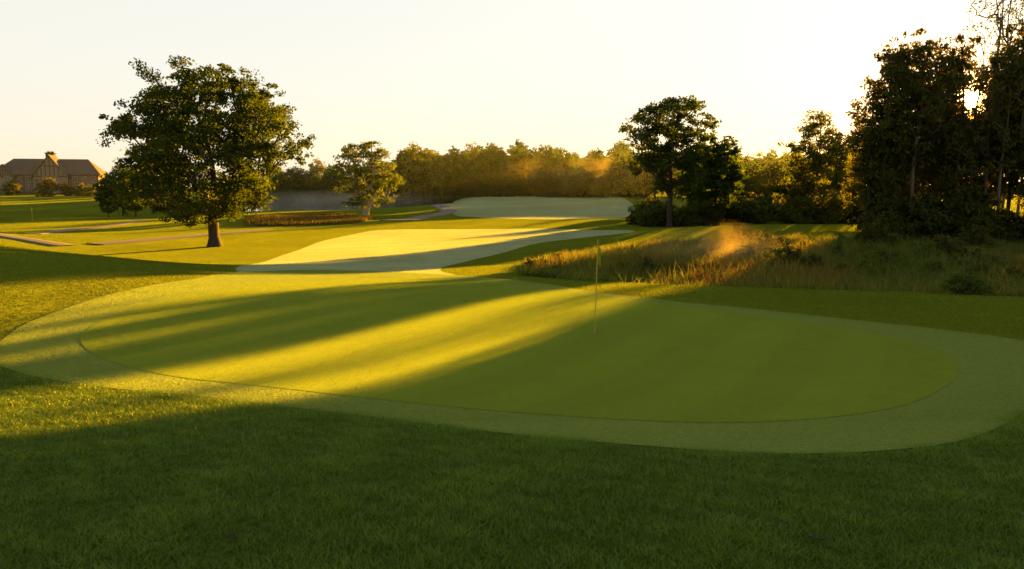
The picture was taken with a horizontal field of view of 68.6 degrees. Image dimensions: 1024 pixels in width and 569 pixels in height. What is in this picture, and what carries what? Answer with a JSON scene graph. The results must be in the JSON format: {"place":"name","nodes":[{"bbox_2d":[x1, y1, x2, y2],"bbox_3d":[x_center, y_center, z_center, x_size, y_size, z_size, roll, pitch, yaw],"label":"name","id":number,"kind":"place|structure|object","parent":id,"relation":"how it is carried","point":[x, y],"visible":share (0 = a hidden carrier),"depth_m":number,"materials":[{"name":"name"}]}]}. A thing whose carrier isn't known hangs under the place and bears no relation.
{"place":"outdoors","nodes":[
{"label":"outdoors","id":0,"kind":"place"},
{"bbox_2d":[0,233,71,245],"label":"path","id":1,"kind":"structure","parent":0,"point":[39,241],"depth_m":61.82,"materials":[{"name":"concrete"}]},
{"bbox_2d":[19,219,156,233],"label":"path","id":2,"kind":"structure","parent":0,"point":[73,229],"depth_m":88.79,"materials":[{"name":"concrete"}]},
{"bbox_2d":[86,229,275,244],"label":"path","id":3,"kind":"structure","parent":0,"point":[152,239],"depth_m":67.02,"materials":[{"name":"concrete"}]},
{"bbox_2d":[247,201,452,210],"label":"pond","id":4,"kind":"structure","parent":0,"point":[295,206],"depth_m":182.33,"materials":[{"name":"grey liquid"}]},
{"bbox_2d":[380,204,455,220],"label":"path","id":5,"kind":"structure","parent":0,"point":[445,209],"depth_m":126.92,"materials":[{"name":"concrete"}]},
{"bbox_2d":[0,187,1023,568],"bbox_3d":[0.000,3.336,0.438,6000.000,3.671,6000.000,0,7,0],"label":"ground","id":6,"kind":"structure","parent":0,"point":[56,211],"depth_m":27.60,"materials":[{"name":"green plant"}]},
{"bbox_2d":[0,179,22,195],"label":"ornamental tree","id":7,"kind":"object","parent":6,"relation":"on","point":[13,187],"visible":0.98,"depth_m":202.57,"materials":[{"name":"green plant"}]},
{"bbox_2d":[33,177,64,195],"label":"ornamental tree","id":8,"kind":"object","parent":6,"relation":"on","point":[45,186],"visible":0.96,"depth_m":200.40,"materials":[{"name":"green plant"}]},
{"bbox_2d":[0,151,105,193],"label":"clubhouse","id":9,"kind":"structure","parent":6,"relation":"on","point":[26,173],"depth_m":217.60,"materials":[{"name":"paint"}]},
{"bbox_2d":[92,172,119,216],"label":"deciduous tree","id":10,"kind":"object","parent":6,"relation":"on","point":[104,191],"visible":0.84,"depth_m":113.62,"materials":[{"name":"green plant"}]},
{"bbox_2d":[103,164,130,215],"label":"deciduous tree","id":11,"kind":"object","parent":6,"relation":"on","point":[117,171],"visible":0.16,"depth_m":118.03,"materials":[{"name":"green plant"}]},
{"bbox_2d":[116,163,146,216],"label":"deciduous tree","id":12,"kind":"object","parent":6,"relation":"on","point":[136,208],"visible":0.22,"depth_m":116.39,"materials":[{"name":"green plant"}]},
{"bbox_2d":[96,55,316,246],"bbox_3d":[-23.353,-10.095,58.806,15.987,15.290,15.560,0,7,0],"label":"oak tree","id":13,"kind":"object","parent":6,"relation":"on","point":[251,119],"visible":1,"depth_m":56.26,"materials":[{"name":"green plant"}]},
{"bbox_2d":[269,171,293,202],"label":"deciduous tree","id":14,"kind":"object","parent":6,"relation":"on","point":[283,186],"visible":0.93,"depth_m":207.26,"materials":[{"name":"green plant"}]},
{"bbox_2d":[284,166,310,201],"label":"deciduous tree","id":15,"kind":"object","parent":6,"relation":"on","point":[293,176],"visible":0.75,"depth_m":221.05,"materials":[{"name":"green plant"}]},
{"bbox_2d":[294,166,317,200],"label":"deciduous tree","id":16,"kind":"object","parent":6,"relation":"on","point":[310,182],"visible":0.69,"depth_m":222.41,"materials":[{"name":"green plant"}]},
{"bbox_2d":[242,212,377,225],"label":"sedge bed","id":17,"kind":"object","parent":6,"relation":"on","point":[299,219],"visible":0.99,"depth_m":94.98,"materials":[{"name":"brown plant"}]},
{"bbox_2d":[308,157,325,178],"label":"deciduous tree","id":18,"kind":"object","parent":6,"relation":"on","point":[316,169],"visible":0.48,"depth_m":279.77,"materials":[{"name":"green plant"}]},
{"bbox_2d":[305,179,338,201],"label":"shrub","id":19,"kind":"object","parent":6,"relation":"on","point":[318,193],"visible":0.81,"depth_m":219.73,"materials":[{"name":"green plant"}]},
{"bbox_2d":[316,172,338,201],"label":"deciduous tree","id":20,"kind":"object","parent":6,"relation":"on","point":[327,176],"visible":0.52,"depth_m":221.46,"materials":[{"name":"green plant"}]},
{"bbox_2d":[328,141,404,214],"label":"birch tree","id":21,"kind":"object","parent":6,"relation":"on","point":[377,169],"visible":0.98,"depth_m":119.03,"materials":[{"name":"green plant"}]},
{"bbox_2d":[387,150,429,199],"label":"deciduous tree","id":22,"kind":"object","parent":6,"relation":"on","point":[399,166],"visible":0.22,"depth_m":219.93,"materials":[{"name":"green plant"}]},
{"bbox_2d":[399,175,433,201],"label":"shrub","id":23,"kind":"object","parent":6,"relation":"on","point":[413,199],"visible":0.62,"depth_m":217.38,"materials":[{"name":"green plant"}]},
{"bbox_2d":[392,141,452,201],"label":"deciduous tree","id":24,"kind":"object","parent":6,"relation":"on","point":[418,165],"visible":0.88,"depth_m":216.26,"materials":[{"name":"green plant"}]},
{"bbox_2d":[236,229,634,274],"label":"fairway","id":25,"kind":"structure","parent":6,"relation":"on","point":[427,251],"depth_m":56.61,"materials":[{"name":"plant"}]},
{"bbox_2d":[417,179,459,201],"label":"shrub","id":26,"kind":"object","parent":6,"relation":"on","point":[437,197],"visible":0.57,"depth_m":218.32,"materials":[{"name":"green plant"}]},
{"bbox_2d":[442,181,463,201],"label":"shrub","id":27,"kind":"object","parent":6,"relation":"on","point":[452,186],"visible":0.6,"depth_m":220.70,"materials":[{"name":"green plant"}]},
{"bbox_2d":[444,152,475,185],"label":"deciduous tree","id":28,"kind":"object","parent":6,"relation":"on","point":[461,163],"visible":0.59,"depth_m":229.50,"materials":[{"name":"green plant"}]},
{"bbox_2d":[463,174,489,196],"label":"shrub","id":29,"kind":"object","parent":6,"relation":"on","point":[473,188],"visible":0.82,"depth_m":222.16,"materials":[{"name":"green plant"}]},
{"bbox_2d":[472,142,495,196],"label":"deciduous tree","id":30,"kind":"object","parent":6,"relation":"on","point":[479,160],"visible":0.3,"depth_m":221.54,"materials":[{"name":"green plant"}]},
{"bbox_2d":[478,142,512,196],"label":"deciduous tree","id":31,"kind":"object","parent":6,"relation":"on","point":[495,156],"visible":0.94,"depth_m":217.02,"materials":[{"name":"green plant"}]},
{"bbox_2d":[487,171,518,196],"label":"shrub","id":32,"kind":"object","parent":6,"relation":"on","point":[506,189],"visible":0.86,"depth_m":218.90,"materials":[{"name":"green plant"}]},
{"bbox_2d":[0,362,1023,568],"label":"rough grass","id":33,"kind":"structure","parent":6,"relation":"on","point":[156,532],"depth_m":5.32,"materials":[{"name":"green plant"}]},
{"bbox_2d":[0,270,1023,452],"bbox_3d":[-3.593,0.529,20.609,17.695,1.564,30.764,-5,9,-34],"label":"green apron","id":34,"kind":"object","parent":6,"relation":"on","point":[871,432],"visible":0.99,"depth_m":11.06,"materials":[{"name":"green plant"}]},
{"bbox_2d":[505,146,530,181],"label":"deciduous tree","id":35,"kind":"object","parent":6,"relation":"on","point":[517,154],"visible":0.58,"depth_m":246.47,"materials":[{"name":"green plant"}]},
{"bbox_2d":[505,175,531,195],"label":"shrub","id":36,"kind":"object","parent":6,"relation":"on","point":[518,180],"visible":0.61,"depth_m":222.85,"materials":[{"name":"green plant"}]},
{"bbox_2d":[79,278,957,421],"bbox_3d":[-2.299,0.833,18.699,14.540,1.106,23.000,-5,9,-34],"label":"putting green","id":37,"kind":"object","parent":6,"relation":"on","point":[483,345],"visible":1,"depth_m":14.78,"materials":[{"name":"green plant"}]},
{"bbox_2d":[435,196,633,219],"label":"fairway","id":38,"kind":"structure","parent":6,"relation":"on","point":[536,207],"depth_m":144.07,"materials":[{"name":"green plant"}]},
{"bbox_2d":[523,144,546,178],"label":"deciduous tree","id":39,"kind":"object","parent":6,"relation":"on","point":[529,169],"visible":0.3,"depth_m":234.71,"materials":[{"name":"green plant"}]},
{"bbox_2d":[533,144,564,195],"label":"deciduous tree","id":40,"kind":"object","parent":6,"relation":"on","point":[551,159],"visible":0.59,"depth_m":224.08,"materials":[{"name":"green plant"}]},
{"bbox_2d":[535,168,572,196],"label":"shrub","id":41,"kind":"object","parent":6,"relation":"on","point":[550,180],"visible":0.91,"depth_m":217.00,"materials":[{"name":"green plant"}]},
{"bbox_2d":[553,150,578,175],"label":"deciduous tree","id":42,"kind":"object","parent":6,"relation":"on","point":[567,164],"visible":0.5,"depth_m":226.33,"materials":[{"name":"green plant"}]},
{"bbox_2d":[563,173,592,196],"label":"shrub","id":43,"kind":"object","parent":6,"relation":"on","point":[575,191],"visible":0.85,"depth_m":217.94,"materials":[{"name":"green plant"}]},
{"bbox_2d":[583,147,610,189],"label":"deciduous tree","id":44,"kind":"object","parent":6,"relation":"on","point":[600,163],"visible":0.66,"depth_m":220.21,"materials":[{"name":"green plant"}]},
{"bbox_2d":[580,168,614,196],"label":"shrub","id":45,"kind":"object","parent":6,"relation":"on","point":[599,184],"visible":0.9,"depth_m":218.06,"materials":[{"name":"green plant"}]},
{"bbox_2d":[601,175,627,196],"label":"shrub","id":46,"kind":"object","parent":6,"relation":"on","point":[614,191],"visible":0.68,"depth_m":220.51,"materials":[{"name":"green plant"}]},
{"bbox_2d":[608,148,626,172],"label":"deciduous tree","id":47,"kind":"object","parent":6,"relation":"on","point":[617,157],"visible":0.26,"depth_m":239.64,"materials":[{"name":"green plant"}]},
{"bbox_2d":[606,140,637,162],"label":"deciduous tree","id":48,"kind":"object","parent":6,"relation":"on","point":[625,148],"visible":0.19,"depth_m":292.49,"materials":[{"name":"green plant"}]},
{"bbox_2d":[609,168,635,196],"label":"shrub","id":49,"kind":"object","parent":6,"relation":"on","point":[620,173],"visible":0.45,"depth_m":222.86,"materials":[{"name":"green plant"}]},
{"bbox_2d":[622,174,653,196],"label":"shrub","id":50,"kind":"object","parent":6,"relation":"on","point":[631,190],"visible":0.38,"depth_m":220.73,"materials":[{"name":"green plant"}]},
{"bbox_2d":[627,156,654,197],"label":"deciduous tree","id":51,"kind":"object","parent":6,"relation":"on","point":[639,178],"visible":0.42,"depth_m":209.72,"materials":[{"name":"green plant"}]},
{"bbox_2d":[632,208,659,226],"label":"shrub","id":52,"kind":"object","parent":6,"relation":"on","point":[643,215],"visible":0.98,"depth_m":85.34,"materials":[{"name":"green plant"}]},
{"bbox_2d":[628,201,665,224],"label":"shrub","id":53,"kind":"object","parent":6,"relation":"on","point":[641,206],"visible":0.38,"depth_m":87.79,"materials":[{"name":"green plant"}]},
{"bbox_2d":[641,160,666,197],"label":"deciduous tree","id":54,"kind":"object","parent":6,"relation":"on","point":[651,177],"visible":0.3,"depth_m":207.89,"materials":[{"name":"green plant"}]},
{"bbox_2d":[643,200,684,225],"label":"shrub","id":55,"kind":"object","parent":6,"relation":"on","point":[661,209],"visible":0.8,"depth_m":86.01,"materials":[{"name":"green plant"}]},
{"bbox_2d":[618,95,721,227],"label":"deciduous tree","id":56,"kind":"object","parent":6,"relation":"on","point":[657,155],"visible":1,"depth_m":81.11,"materials":[{"name":"green plant"}]},
{"bbox_2d":[675,204,707,225],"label":"shrub","id":57,"kind":"object","parent":6,"relation":"on","point":[687,211],"visible":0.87,"depth_m":87.46,"materials":[{"name":"green plant"}]},
{"bbox_2d":[673,152,736,207],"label":"deciduous tree","id":58,"kind":"object","parent":6,"relation":"on","point":[690,196],"visible":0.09,"depth_m":98.63,"materials":[{"name":"green plant"}]},
{"bbox_2d":[694,202,721,225],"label":"shrub","id":59,"kind":"object","parent":6,"relation":"on","point":[705,211],"visible":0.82,"depth_m":88.56,"materials":[{"name":"green plant"}]},
{"bbox_2d":[688,130,751,215],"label":"deciduous tree","id":60,"kind":"object","parent":6,"relation":"on","point":[718,168],"visible":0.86,"depth_m":89.68,"materials":[{"name":"green plant"}]},
{"bbox_2d":[716,224,755,247],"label":"marsh shrub","id":61,"kind":"object","parent":6,"relation":"on","point":[736,231],"visible":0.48,"depth_m":51.74,"materials":[{"name":"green plant"}]},
{"bbox_2d":[727,196,764,222],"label":"shrub","id":62,"kind":"object","parent":6,"relation":"on","point":[747,201],"visible":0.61,"depth_m":97.12,"materials":[{"name":"green plant"}]},
{"bbox_2d":[728,237,766,255],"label":"marsh shrub","id":63,"kind":"object","parent":6,"relation":"on","point":[750,244],"visible":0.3,"depth_m":43.83,"materials":[{"name":"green plant"}]},
{"bbox_2d":[738,161,761,198],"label":"deciduous tree","id":64,"kind":"object","parent":6,"relation":"on","point":[747,172],"visible":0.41,"depth_m":127.52,"materials":[{"name":"green plant"}]},
{"bbox_2d":[741,203,774,222],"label":"shrub","id":65,"kind":"object","parent":6,"relation":"on","point":[752,209],"visible":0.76,"depth_m":95.62,"materials":[{"name":"green plant"}]},
{"bbox_2d":[743,170,774,198],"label":"deciduous tree","id":66,"kind":"object","parent":6,"relation":"on","point":[763,184],"visible":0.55,"depth_m":125.72,"materials":[{"name":"green plant"}]},
{"bbox_2d":[735,231,783,252],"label":"marsh shrub","id":67,"kind":"object","parent":6,"relation":"on","point":[770,240],"visible":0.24,"depth_m":44.94,"materials":[{"name":"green plant"}]},
{"bbox_2d":[508,231,1023,296],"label":"reed bed","id":68,"kind":"object","parent":6,"relation":"on","point":[667,250],"visible":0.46,"depth_m":36.74,"materials":[{"name":"plant"}]},
{"bbox_2d":[760,164,783,201],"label":"deciduous tree","id":69,"kind":"object","parent":6,"relation":"on","point":[773,175],"visible":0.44,"depth_m":127.97,"materials":[{"name":"green plant"}]},
{"bbox_2d":[759,194,786,220],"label":"shrub","id":70,"kind":"object","parent":6,"relation":"on","point":[767,202],"visible":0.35,"depth_m":101.82,"materials":[{"name":"green plant"}]},
{"bbox_2d":[751,240,810,261],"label":"marsh shrub","id":71,"kind":"object","parent":6,"relation":"on","point":[780,248],"visible":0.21,"depth_m":39.83,"materials":[{"name":"green plant"}]},
{"bbox_2d":[773,207,797,223],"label":"shrub","id":72,"kind":"object","parent":6,"relation":"on","point":[782,217],"visible":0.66,"depth_m":96.52,"materials":[{"name":"green plant"}]},
{"bbox_2d":[773,246,806,267],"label":"marsh shrub","id":73,"kind":"object","parent":6,"relation":"on","point":[795,255],"visible":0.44,"depth_m":37.50,"materials":[{"name":"green plant"}]},
{"bbox_2d":[772,109,855,223],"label":"conical tree","id":74,"kind":"object","parent":6,"relation":"on","point":[812,164],"visible":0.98,"depth_m":85.66,"materials":[{"name":"green plant"}]},
{"bbox_2d":[822,239,854,258],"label":"marsh shrub","id":75,"kind":"object","parent":6,"relation":"on","point":[838,246],"visible":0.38,"depth_m":44.09,"materials":[{"name":"green plant"}]},
{"bbox_2d":[838,190,864,223],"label":"shrub","id":76,"kind":"object","parent":6,"relation":"on","point":[856,211],"visible":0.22,"depth_m":95.36,"materials":[{"name":"green plant"}]},
{"bbox_2d":[836,92,906,211],"bbox_3d":[28.169,-8.867,58.711,4.827,12.270,5.737,3,8,19],"label":"woodland tree","id":77,"kind":"object","parent":6,"relation":"on","point":[852,137],"visible":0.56,"depth_m":58.24,"materials":[{"name":"green plant"}]},
{"bbox_2d":[855,221,891,246],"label":"marsh shrub","id":78,"kind":"object","parent":6,"relation":"on","point":[874,234],"visible":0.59,"depth_m":50.44,"materials":[{"name":"green plant"}]},
{"bbox_2d":[843,51,914,214],"bbox_3d":[28.233,-10.013,57.374,4.930,15.276,4.608,-7,10,-44],"label":"woodland tree","id":79,"kind":"object","parent":6,"relation":"on","point":[888,126],"visible":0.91,"depth_m":56.52,"materials":[{"name":"green plant"}]},
{"bbox_2d":[852,211,905,236],"bbox_3d":[27.239,-3.654,55.746,3.872,3.693,3.834,5,9,33],"label":"shrub","id":80,"kind":"object","parent":6,"relation":"on","point":[882,220],"visible":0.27,"depth_m":54.82,"materials":[{"name":"green plant"}]},
{"bbox_2d":[847,200,916,231],"bbox_3d":[28.744,-4.134,57.304,4.908,4.680,4.859,-7,10,-41],"label":"shrub","id":81,"kind":"object","parent":6,"relation":"on","point":[866,216],"visible":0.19,"depth_m":56.57,"materials":[{"name":"green plant"}]},
{"bbox_2d":[848,118,918,210],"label":"woodland tree","id":82,"kind":"object","parent":6,"relation":"on","point":[905,191],"visible":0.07,"depth_m":62.93,"materials":[{"name":"green plant"}]},
{"bbox_2d":[853,31,945,201],"bbox_3d":[30.266,-11.137,58.897,6.492,17.075,6.793,5,9,35],"label":"woodland tree","id":83,"kind":"object","parent":6,"relation":"on","point":[871,82],"visible":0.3,"depth_m":57.53,"materials":[{"name":"green plant"}]},
{"bbox_2d":[874,104,927,210],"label":"woodland tree","id":84,"kind":"object","parent":6,"relation":"on","point":[915,192],"visible":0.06,"depth_m":64.61,"materials":[{"name":"green plant"}]},
{"bbox_2d":[897,192,950,233],"bbox_3d":[30.296,-4.285,56.926,5.796,5.527,5.738,6,9,36],"label":"shrub","id":85,"kind":"object","parent":6,"relation":"on","point":[918,208],"visible":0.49,"depth_m":55.18,"materials":[{"name":"green plant"}]},
{"bbox_2d":[866,28,983,200],"bbox_3d":[30.927,-10.734,56.864,7.933,16.988,7.582,6,9,37],"label":"woodland tree","id":86,"kind":"object","parent":6,"relation":"on","point":[941,60],"visible":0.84,"depth_m":55.55,"materials":[{"name":"green plant"}]},
{"bbox_2d":[899,196,956,240],"bbox_3d":[31.595,-4.165,56.928,5.380,5.131,5.327,2,8,16],"label":"shrub","id":87,"kind":"object","parent":6,"relation":"on","point":[943,209],"visible":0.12,"depth_m":55.40,"materials":[{"name":"green plant"}]},
{"bbox_2d":[914,196,975,238],"bbox_3d":[32.621,-4.101,56.574,5.413,5.162,5.359,-5,9,-32],"label":"shrub","id":88,"kind":"object","parent":6,"relation":"on","point":[952,200],"visible":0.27,"depth_m":55.05,"materials":[{"name":"green plant"}]},
{"bbox_2d":[914,45,982,199],"bbox_3d":[34.199,-10.632,59.058,4.532,16.076,5.387,-6,10,-38],"label":"woodland tree","id":89,"kind":"object","parent":6,"relation":"on","point":[940,168],"visible":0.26,"depth_m":58.80,"materials":[{"name":"green plant"}]},
{"bbox_2d":[931,235,973,258],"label":"marsh shrub","id":90,"kind":"object","parent":6,"relation":"on","point":[944,244],"visible":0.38,"depth_m":40.33,"materials":[{"name":"green plant"}]},
{"bbox_2d":[931,33,1005,212],"bbox_3d":[33.774,-10.319,56.237,4.946,16.446,4.637,-5,9,-33],"label":"woodland tree","id":91,"kind":"object","parent":6,"relation":"on","point":[961,142],"visible":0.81,"depth_m":55.90,"materials":[{"name":"green plant"}]},
{"bbox_2d":[939,265,997,295],"bbox_3d":[14.548,0.037,23.989,1.650,1.305,1.644,-5,9,-35],"label":"marsh shrub","id":92,"kind":"object","parent":6,"relation":"on","point":[955,283],"visible":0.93,"depth_m":23.84,"materials":[{"name":"green plant"}]},
{"bbox_2d":[933,203,1006,242],"bbox_3d":[33.898,-3.799,55.654,4.795,4.618,4.842,4,9,30],"label":"shrub","id":93,"kind":"object","parent":6,"relation":"on","point":[983,219],"visible":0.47,"depth_m":54.41,"materials":[{"name":"green plant"}]},
{"bbox_2d":[952,225,995,250],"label":"marsh shrub","id":94,"kind":"object","parent":6,"relation":"on","point":[981,239],"visible":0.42,"depth_m":47.22,"materials":[{"name":"green plant"}]},
{"bbox_2d":[942,64,1013,206],"bbox_3d":[37.226,-10.245,60.233,6.146,14.935,5.745,3,8,21],"label":"woodland tree","id":95,"kind":"object","parent":6,"relation":"on","point":[981,181],"visible":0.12,"depth_m":59.22,"materials":[{"name":"green plant"}]},
{"bbox_2d":[961,192,1008,222],"bbox_3d":[35.418,-4.395,58.092,5.789,5.576,5.847,-6,10,-39],"label":"shrub","id":96,"kind":"object","parent":6,"relation":"on","point":[989,199],"visible":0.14,"depth_m":56.38,"materials":[{"name":"green plant"}]},
{"bbox_2d":[962,0,1023,201],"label":"aspen tree","id":97,"kind":"object","parent":6,"relation":"on","point":[1001,21],"visible":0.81,"depth_m":56.79,"materials":[{"name":"green plant"}]},
{"bbox_2d":[963,36,1023,214],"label":"woodland tree","id":98,"kind":"object","parent":6,"relation":"on","point":[1006,73],"visible":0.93,"depth_m":55.36,"materials":[{"name":"green plant"}]},
{"bbox_2d":[974,21,1023,212],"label":"woodland tree","id":99,"kind":"object","parent":6,"relation":"on","point":[1020,41],"visible":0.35,"depth_m":57.57,"materials":[{"name":"green plant"}]},
{"bbox_2d":[982,0,1023,56],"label":"aspen tree","id":100,"kind":"object","parent":6,"relation":"on","point":[998,29],"visible":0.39,"depth_m":58.67,"materials":[{"name":"green plant"}]},
{"bbox_2d":[986,32,1023,197],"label":"woodland tree","id":101,"kind":"object","parent":6,"relation":"on","point":[1019,189],"visible":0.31,"depth_m":56.82,"materials":[{"name":"green plant"}]},
{"bbox_2d":[988,220,1021,243],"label":"shrub","id":102,"kind":"object","parent":6,"relation":"on","point":[1008,230],"visible":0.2,"depth_m":54.82,"materials":[{"name":"green plant"}]},
{"bbox_2d":[1000,211,1023,236],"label":"shrub","id":103,"kind":"object","parent":6,"relation":"on","point":[1010,216],"visible":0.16,"depth_m":55.46,"materials":[{"name":"green plant"}]},
{"bbox_2d":[0,0,1023,186],"label":"sky","id":104,"kind":"structure","parent":0,"point":[437,75],"materials":[{"name":"white"}]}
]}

